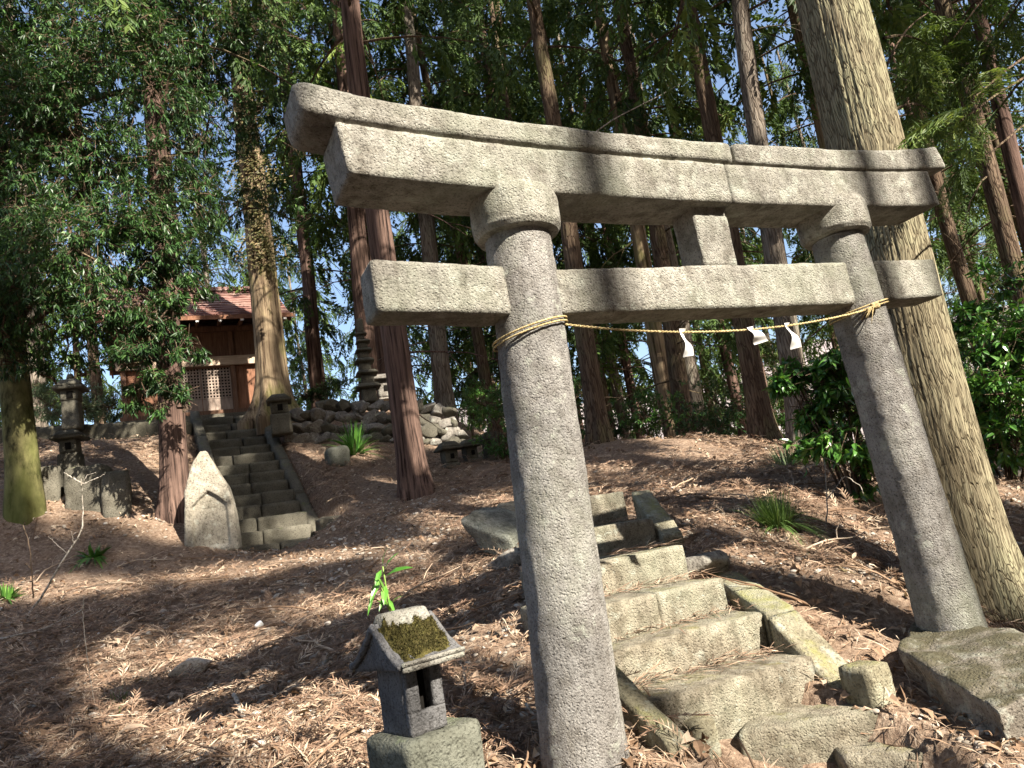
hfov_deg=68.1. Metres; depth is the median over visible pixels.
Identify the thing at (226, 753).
twig litter
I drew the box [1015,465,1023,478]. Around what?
field stone
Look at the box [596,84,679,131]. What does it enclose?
dead branch
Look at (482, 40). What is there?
cedar tree
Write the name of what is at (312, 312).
cedar tree
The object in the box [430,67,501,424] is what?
cedar tree
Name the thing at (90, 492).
mossy stone block
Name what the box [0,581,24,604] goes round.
weed
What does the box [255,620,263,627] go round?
white pebble
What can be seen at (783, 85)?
cedar tree
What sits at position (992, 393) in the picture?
shrub
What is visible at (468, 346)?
cedar tree
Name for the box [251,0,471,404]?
cedar tree
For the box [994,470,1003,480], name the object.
field stone
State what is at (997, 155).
cedar tree
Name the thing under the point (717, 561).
field stone
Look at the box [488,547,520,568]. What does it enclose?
field stone
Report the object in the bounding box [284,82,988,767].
stone torii gate
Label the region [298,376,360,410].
shrub
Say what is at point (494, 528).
lichened rock
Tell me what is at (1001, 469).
field stone
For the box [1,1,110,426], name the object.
cedar tree
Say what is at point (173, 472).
cedar tree
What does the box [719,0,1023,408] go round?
cedar tree
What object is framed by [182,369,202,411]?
lattice door
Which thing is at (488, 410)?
shrub
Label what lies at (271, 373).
cedar tree
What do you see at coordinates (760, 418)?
cedar tree
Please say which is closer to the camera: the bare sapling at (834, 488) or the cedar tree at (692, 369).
the bare sapling at (834, 488)
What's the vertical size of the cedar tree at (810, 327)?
19.474 m
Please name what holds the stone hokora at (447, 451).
on the ground at (132, 546)
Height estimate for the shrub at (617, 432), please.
1.719 m
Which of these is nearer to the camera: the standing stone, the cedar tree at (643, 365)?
the standing stone
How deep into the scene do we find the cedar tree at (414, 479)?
11.08 m
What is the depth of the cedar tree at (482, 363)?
19.07 m
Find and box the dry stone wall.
[283,399,469,444]
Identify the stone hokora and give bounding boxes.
[349,605,464,737]
[433,441,462,468]
[458,439,481,461]
[479,431,506,460]
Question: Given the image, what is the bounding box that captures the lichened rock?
[461,507,518,556]
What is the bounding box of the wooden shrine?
[95,286,292,422]
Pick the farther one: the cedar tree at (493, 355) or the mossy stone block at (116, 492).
the cedar tree at (493, 355)
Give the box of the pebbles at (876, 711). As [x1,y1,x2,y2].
[0,447,1023,767]
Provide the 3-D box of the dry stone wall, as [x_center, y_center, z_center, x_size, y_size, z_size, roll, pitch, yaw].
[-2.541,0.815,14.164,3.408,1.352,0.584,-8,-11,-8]
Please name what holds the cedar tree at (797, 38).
on the ground at (132, 546)
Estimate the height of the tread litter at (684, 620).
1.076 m
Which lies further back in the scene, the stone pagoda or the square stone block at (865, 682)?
the stone pagoda
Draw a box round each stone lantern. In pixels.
[48,429,90,472]
[51,374,89,430]
[266,393,292,437]
[374,374,388,401]
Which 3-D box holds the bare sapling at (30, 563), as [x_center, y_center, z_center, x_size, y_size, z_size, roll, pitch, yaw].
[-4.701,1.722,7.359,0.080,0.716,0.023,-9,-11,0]
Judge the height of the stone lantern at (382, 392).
0.558 m
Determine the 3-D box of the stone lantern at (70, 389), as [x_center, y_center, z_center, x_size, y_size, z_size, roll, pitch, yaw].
[-7.933,0.326,13.641,0.510,1.047,0.510,-6,-12,-17]
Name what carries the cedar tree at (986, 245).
on the ground at (132, 546)
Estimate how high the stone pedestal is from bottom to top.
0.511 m
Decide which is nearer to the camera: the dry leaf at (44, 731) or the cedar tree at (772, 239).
the dry leaf at (44, 731)
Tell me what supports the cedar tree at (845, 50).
on the ground at (132, 546)
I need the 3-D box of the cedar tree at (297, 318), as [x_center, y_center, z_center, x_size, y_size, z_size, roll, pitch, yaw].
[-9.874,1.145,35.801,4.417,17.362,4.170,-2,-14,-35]
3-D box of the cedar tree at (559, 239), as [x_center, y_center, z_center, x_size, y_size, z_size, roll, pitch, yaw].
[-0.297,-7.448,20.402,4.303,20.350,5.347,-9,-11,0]
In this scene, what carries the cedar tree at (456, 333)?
on the ground at (132, 546)
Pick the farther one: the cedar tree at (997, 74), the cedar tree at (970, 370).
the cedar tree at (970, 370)
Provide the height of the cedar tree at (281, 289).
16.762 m
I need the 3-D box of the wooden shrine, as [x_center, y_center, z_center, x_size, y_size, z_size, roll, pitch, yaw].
[-7.191,-0.429,17.318,3.895,3.703,4.096,-4,-12,-24]
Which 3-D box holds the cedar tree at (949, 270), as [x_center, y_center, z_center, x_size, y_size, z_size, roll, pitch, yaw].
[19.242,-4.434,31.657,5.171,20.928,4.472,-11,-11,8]
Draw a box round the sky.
[0,0,1023,424]
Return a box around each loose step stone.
[284,540,304,547]
[315,515,339,533]
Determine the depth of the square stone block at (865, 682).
3.37 m
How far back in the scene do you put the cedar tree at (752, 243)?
31.23 m
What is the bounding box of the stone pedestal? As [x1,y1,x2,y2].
[367,717,484,767]
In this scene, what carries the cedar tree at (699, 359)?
on the ground at (132, 546)
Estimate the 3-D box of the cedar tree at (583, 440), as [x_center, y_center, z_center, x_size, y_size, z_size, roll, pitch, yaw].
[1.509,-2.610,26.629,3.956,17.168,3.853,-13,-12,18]
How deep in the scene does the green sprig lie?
3.03 m
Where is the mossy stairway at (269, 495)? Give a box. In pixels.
[190,411,318,551]
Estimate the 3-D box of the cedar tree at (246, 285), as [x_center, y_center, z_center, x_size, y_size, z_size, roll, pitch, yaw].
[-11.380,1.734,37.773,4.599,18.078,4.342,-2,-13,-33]
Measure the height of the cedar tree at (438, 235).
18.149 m
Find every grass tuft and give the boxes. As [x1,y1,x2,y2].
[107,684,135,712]
[729,487,844,553]
[754,440,828,469]
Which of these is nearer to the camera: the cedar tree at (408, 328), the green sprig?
the green sprig
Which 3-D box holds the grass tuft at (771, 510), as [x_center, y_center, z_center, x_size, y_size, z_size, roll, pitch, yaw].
[1.950,1.112,5.715,1.275,0.707,1.133,-9,-11,0]
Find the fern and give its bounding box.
[324,419,393,461]
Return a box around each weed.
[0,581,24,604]
[68,542,111,573]
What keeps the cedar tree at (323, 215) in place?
on the ground at (132, 546)
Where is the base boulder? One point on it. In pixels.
(977, 672)
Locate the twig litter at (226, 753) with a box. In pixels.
[0,453,1023,767]
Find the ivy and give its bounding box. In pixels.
[209,96,295,270]
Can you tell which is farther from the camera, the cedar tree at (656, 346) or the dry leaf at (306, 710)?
the cedar tree at (656, 346)
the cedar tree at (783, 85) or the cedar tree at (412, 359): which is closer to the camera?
the cedar tree at (783, 85)
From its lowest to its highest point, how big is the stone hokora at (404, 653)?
0.398 m
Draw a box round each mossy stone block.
[41,465,63,500]
[64,463,111,511]
[101,470,131,517]
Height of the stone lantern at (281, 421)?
0.759 m
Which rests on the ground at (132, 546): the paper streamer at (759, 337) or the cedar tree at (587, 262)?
the cedar tree at (587, 262)
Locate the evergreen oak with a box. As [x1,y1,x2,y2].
[0,0,337,524]
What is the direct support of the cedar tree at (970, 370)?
on the ground at (132, 546)
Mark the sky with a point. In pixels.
(642, 351)
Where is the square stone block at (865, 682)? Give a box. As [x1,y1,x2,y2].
[838,660,895,708]
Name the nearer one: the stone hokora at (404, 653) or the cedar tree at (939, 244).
the stone hokora at (404, 653)
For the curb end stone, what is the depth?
3.24 m
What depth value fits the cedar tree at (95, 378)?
20.38 m
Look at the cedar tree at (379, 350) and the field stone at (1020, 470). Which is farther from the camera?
the cedar tree at (379, 350)
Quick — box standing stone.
[184,451,241,550]
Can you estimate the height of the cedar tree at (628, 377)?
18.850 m
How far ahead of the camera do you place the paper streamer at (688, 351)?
3.56 m
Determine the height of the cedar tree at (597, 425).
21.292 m
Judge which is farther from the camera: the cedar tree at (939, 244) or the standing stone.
the cedar tree at (939, 244)
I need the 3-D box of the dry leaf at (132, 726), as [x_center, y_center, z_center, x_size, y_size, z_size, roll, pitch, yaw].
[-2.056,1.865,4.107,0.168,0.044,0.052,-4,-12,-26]
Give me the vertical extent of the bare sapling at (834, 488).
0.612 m
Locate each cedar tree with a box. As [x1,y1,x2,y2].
[0,0,323,523]
[0,88,88,427]
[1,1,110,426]
[8,0,152,423]
[38,81,120,423]
[100,0,246,288]
[106,267,134,422]
[162,0,337,434]
[173,118,248,286]
[186,191,237,286]
[199,0,350,408]
[202,0,530,501]
[225,0,353,407]
[230,161,326,409]
[240,260,295,396]
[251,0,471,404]
[256,0,460,392]
[278,237,341,409]
[283,208,358,404]
[302,0,493,421]
[331,21,476,404]
[332,206,423,403]
[347,212,454,402]
[364,0,503,433]
[396,213,498,431]
[416,228,504,430]
[417,0,593,378]
[422,0,505,426]
[428,0,629,431]
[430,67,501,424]
[431,2,579,411]
[436,0,613,422]
[436,0,673,445]
[443,84,504,420]
[454,230,505,430]
[487,0,653,439]
[509,0,735,438]
[512,1,662,439]
[516,96,626,445]
[519,0,777,438]
[525,0,723,438]
[556,0,774,437]
[579,0,811,443]
[579,21,728,438]
[580,227,659,438]
[586,0,799,439]
[596,0,925,447]
[630,115,739,434]
[648,136,743,439]
[655,0,1023,631]
[663,323,737,438]
[668,76,783,412]
[676,0,948,163]
[689,73,811,410]
[699,100,830,440]
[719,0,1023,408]
[738,235,784,438]
[742,36,862,439]
[767,43,855,428]
[789,228,863,433]
[790,0,1023,323]
[817,3,987,294]
[869,0,1023,222]
[871,0,1023,352]
[871,0,1023,450]
[891,0,1023,290]
[893,0,1023,413]
[897,103,1023,445]
[912,24,1023,415]
[923,214,1021,445]
[924,2,1023,370]
[928,109,1022,403]
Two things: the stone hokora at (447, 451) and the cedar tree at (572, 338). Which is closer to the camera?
the stone hokora at (447, 451)
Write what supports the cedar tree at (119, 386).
on the ground at (132, 546)
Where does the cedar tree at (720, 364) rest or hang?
on the ground at (132, 546)
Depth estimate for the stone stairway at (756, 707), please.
3.74 m
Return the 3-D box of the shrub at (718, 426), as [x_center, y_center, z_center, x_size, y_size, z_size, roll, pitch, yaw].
[3.324,0.502,12.723,1.733,1.503,1.525,-2,-14,-35]
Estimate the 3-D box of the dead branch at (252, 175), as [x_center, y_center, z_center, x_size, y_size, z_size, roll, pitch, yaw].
[-4.762,-3.644,13.589,1.381,0.943,0.024,-9,-11,0]
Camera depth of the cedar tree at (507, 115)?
18.63 m
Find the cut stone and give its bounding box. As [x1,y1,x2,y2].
[497,501,514,511]
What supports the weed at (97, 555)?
on the ground at (132, 546)
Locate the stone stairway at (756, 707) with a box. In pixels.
[520,490,923,767]
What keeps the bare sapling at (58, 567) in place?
on the ground at (132, 546)
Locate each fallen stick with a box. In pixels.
[231,693,248,718]
[525,702,537,723]
[838,566,903,585]
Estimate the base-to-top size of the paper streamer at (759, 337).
0.097 m
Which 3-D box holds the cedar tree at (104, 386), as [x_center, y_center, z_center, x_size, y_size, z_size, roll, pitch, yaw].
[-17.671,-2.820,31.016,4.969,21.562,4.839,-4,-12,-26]
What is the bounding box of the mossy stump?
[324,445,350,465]
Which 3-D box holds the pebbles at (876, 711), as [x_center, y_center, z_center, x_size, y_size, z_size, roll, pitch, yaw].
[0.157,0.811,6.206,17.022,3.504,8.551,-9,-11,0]
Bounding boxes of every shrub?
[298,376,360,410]
[453,375,488,438]
[458,380,508,462]
[572,374,646,439]
[608,386,706,438]
[651,368,746,439]
[702,383,784,428]
[760,343,880,504]
[946,254,1023,482]
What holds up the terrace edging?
on the ground at (132, 546)
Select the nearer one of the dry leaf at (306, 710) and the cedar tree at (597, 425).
the dry leaf at (306, 710)
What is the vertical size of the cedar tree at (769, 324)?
19.297 m
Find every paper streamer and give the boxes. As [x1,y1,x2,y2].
[679,328,693,356]
[747,326,767,344]
[784,322,801,349]
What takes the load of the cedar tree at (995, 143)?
on the ground at (132, 546)
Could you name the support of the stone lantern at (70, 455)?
on the mossy stone block at (90, 492)
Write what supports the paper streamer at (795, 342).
hanging from the straw rope
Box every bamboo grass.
[31,377,84,425]
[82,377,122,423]
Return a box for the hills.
[457,305,1022,438]
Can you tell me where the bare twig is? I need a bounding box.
[0,598,95,705]
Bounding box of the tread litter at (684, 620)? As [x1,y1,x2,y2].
[589,489,797,691]
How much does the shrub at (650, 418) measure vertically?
1.249 m
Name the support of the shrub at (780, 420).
on the ground at (132, 546)
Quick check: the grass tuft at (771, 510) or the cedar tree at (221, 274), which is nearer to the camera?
the grass tuft at (771, 510)
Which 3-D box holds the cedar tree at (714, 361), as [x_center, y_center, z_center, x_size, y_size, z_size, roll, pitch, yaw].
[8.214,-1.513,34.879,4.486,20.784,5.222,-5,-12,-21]
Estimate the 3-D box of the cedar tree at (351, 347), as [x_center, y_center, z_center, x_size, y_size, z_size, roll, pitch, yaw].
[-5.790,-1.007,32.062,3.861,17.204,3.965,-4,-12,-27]
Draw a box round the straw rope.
[492,298,888,351]
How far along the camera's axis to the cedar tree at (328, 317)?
39.89 m
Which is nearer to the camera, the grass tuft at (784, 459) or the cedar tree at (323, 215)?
the grass tuft at (784, 459)
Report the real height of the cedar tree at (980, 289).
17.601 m
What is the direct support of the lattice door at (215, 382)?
in the wooden shrine
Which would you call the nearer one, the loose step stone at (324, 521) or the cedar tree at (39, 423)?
the loose step stone at (324, 521)
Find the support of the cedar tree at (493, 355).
on the ground at (132, 546)
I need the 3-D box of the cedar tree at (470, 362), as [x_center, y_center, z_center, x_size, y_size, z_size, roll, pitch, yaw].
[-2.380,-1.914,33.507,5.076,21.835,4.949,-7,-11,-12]
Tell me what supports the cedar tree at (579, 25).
on the ground at (132, 546)
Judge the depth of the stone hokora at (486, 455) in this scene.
12.80 m
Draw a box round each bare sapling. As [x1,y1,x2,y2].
[23,525,33,597]
[24,472,104,617]
[824,457,863,528]
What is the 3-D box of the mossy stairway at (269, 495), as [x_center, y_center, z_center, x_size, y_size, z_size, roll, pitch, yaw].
[-4.421,1.511,12.709,1.400,3.174,5.134,-4,-12,-27]
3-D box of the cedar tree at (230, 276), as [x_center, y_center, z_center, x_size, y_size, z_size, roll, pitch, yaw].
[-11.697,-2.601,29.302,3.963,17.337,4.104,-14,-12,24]
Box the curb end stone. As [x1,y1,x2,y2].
[682,716,721,758]
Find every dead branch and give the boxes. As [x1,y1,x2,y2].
[211,152,279,211]
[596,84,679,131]
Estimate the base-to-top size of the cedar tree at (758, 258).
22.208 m
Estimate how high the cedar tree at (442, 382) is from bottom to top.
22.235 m
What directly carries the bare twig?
on the ground at (132, 546)
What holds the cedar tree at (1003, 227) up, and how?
on the ground at (132, 546)
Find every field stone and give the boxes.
[168,657,212,677]
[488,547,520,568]
[685,550,730,578]
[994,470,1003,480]
[997,464,1004,475]
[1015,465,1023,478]
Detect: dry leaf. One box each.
[40,729,49,735]
[74,731,89,737]
[117,724,149,734]
[294,709,312,716]
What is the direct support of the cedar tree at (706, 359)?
on the ground at (132, 546)
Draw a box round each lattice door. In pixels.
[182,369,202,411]
[200,367,233,410]
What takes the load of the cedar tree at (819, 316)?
on the ground at (132, 546)
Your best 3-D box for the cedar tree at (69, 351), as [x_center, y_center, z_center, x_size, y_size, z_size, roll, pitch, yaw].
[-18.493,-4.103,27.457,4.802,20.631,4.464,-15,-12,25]
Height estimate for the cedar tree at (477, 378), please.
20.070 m
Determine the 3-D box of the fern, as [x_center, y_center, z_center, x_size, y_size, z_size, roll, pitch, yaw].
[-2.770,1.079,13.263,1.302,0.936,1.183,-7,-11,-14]
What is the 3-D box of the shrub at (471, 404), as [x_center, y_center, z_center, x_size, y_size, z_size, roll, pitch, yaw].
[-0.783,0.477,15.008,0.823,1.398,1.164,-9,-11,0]
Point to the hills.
(662, 436)
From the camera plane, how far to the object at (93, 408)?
15.63 m
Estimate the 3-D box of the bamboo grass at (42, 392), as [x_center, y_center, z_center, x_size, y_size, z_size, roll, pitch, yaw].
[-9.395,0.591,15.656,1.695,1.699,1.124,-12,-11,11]
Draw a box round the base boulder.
[898,622,1023,744]
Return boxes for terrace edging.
[0,421,191,446]
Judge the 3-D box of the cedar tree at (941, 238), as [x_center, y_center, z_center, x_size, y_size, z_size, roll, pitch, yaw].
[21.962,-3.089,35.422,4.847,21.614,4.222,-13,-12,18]
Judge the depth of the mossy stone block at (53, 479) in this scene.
9.83 m
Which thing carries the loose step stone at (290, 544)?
on the ground at (132, 546)
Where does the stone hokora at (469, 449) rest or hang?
on the ground at (132, 546)
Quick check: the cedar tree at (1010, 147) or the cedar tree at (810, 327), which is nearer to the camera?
the cedar tree at (1010, 147)
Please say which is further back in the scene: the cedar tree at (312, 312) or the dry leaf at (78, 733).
the cedar tree at (312, 312)
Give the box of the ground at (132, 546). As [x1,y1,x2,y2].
[0,410,1023,767]
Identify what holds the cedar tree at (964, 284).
on the ground at (132, 546)
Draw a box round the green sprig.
[368,547,413,613]
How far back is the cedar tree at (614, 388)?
20.19 m
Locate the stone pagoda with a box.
[354,318,380,403]
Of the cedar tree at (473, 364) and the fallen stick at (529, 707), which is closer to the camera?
the fallen stick at (529, 707)
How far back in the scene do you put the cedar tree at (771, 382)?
39.27 m
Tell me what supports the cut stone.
on the ground at (132, 546)
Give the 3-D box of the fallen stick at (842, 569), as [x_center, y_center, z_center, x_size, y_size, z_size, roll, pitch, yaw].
[2.228,1.195,4.717,0.356,0.162,0.033,-15,-12,26]
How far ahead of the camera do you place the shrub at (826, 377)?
6.83 m
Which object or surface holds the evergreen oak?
on the ground at (132, 546)
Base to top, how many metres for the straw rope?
0.165 m
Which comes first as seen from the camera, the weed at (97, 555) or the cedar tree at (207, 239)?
the weed at (97, 555)
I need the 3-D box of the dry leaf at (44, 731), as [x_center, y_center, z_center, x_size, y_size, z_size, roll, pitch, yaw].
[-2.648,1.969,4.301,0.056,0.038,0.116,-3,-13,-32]
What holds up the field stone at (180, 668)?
on the ground at (132, 546)

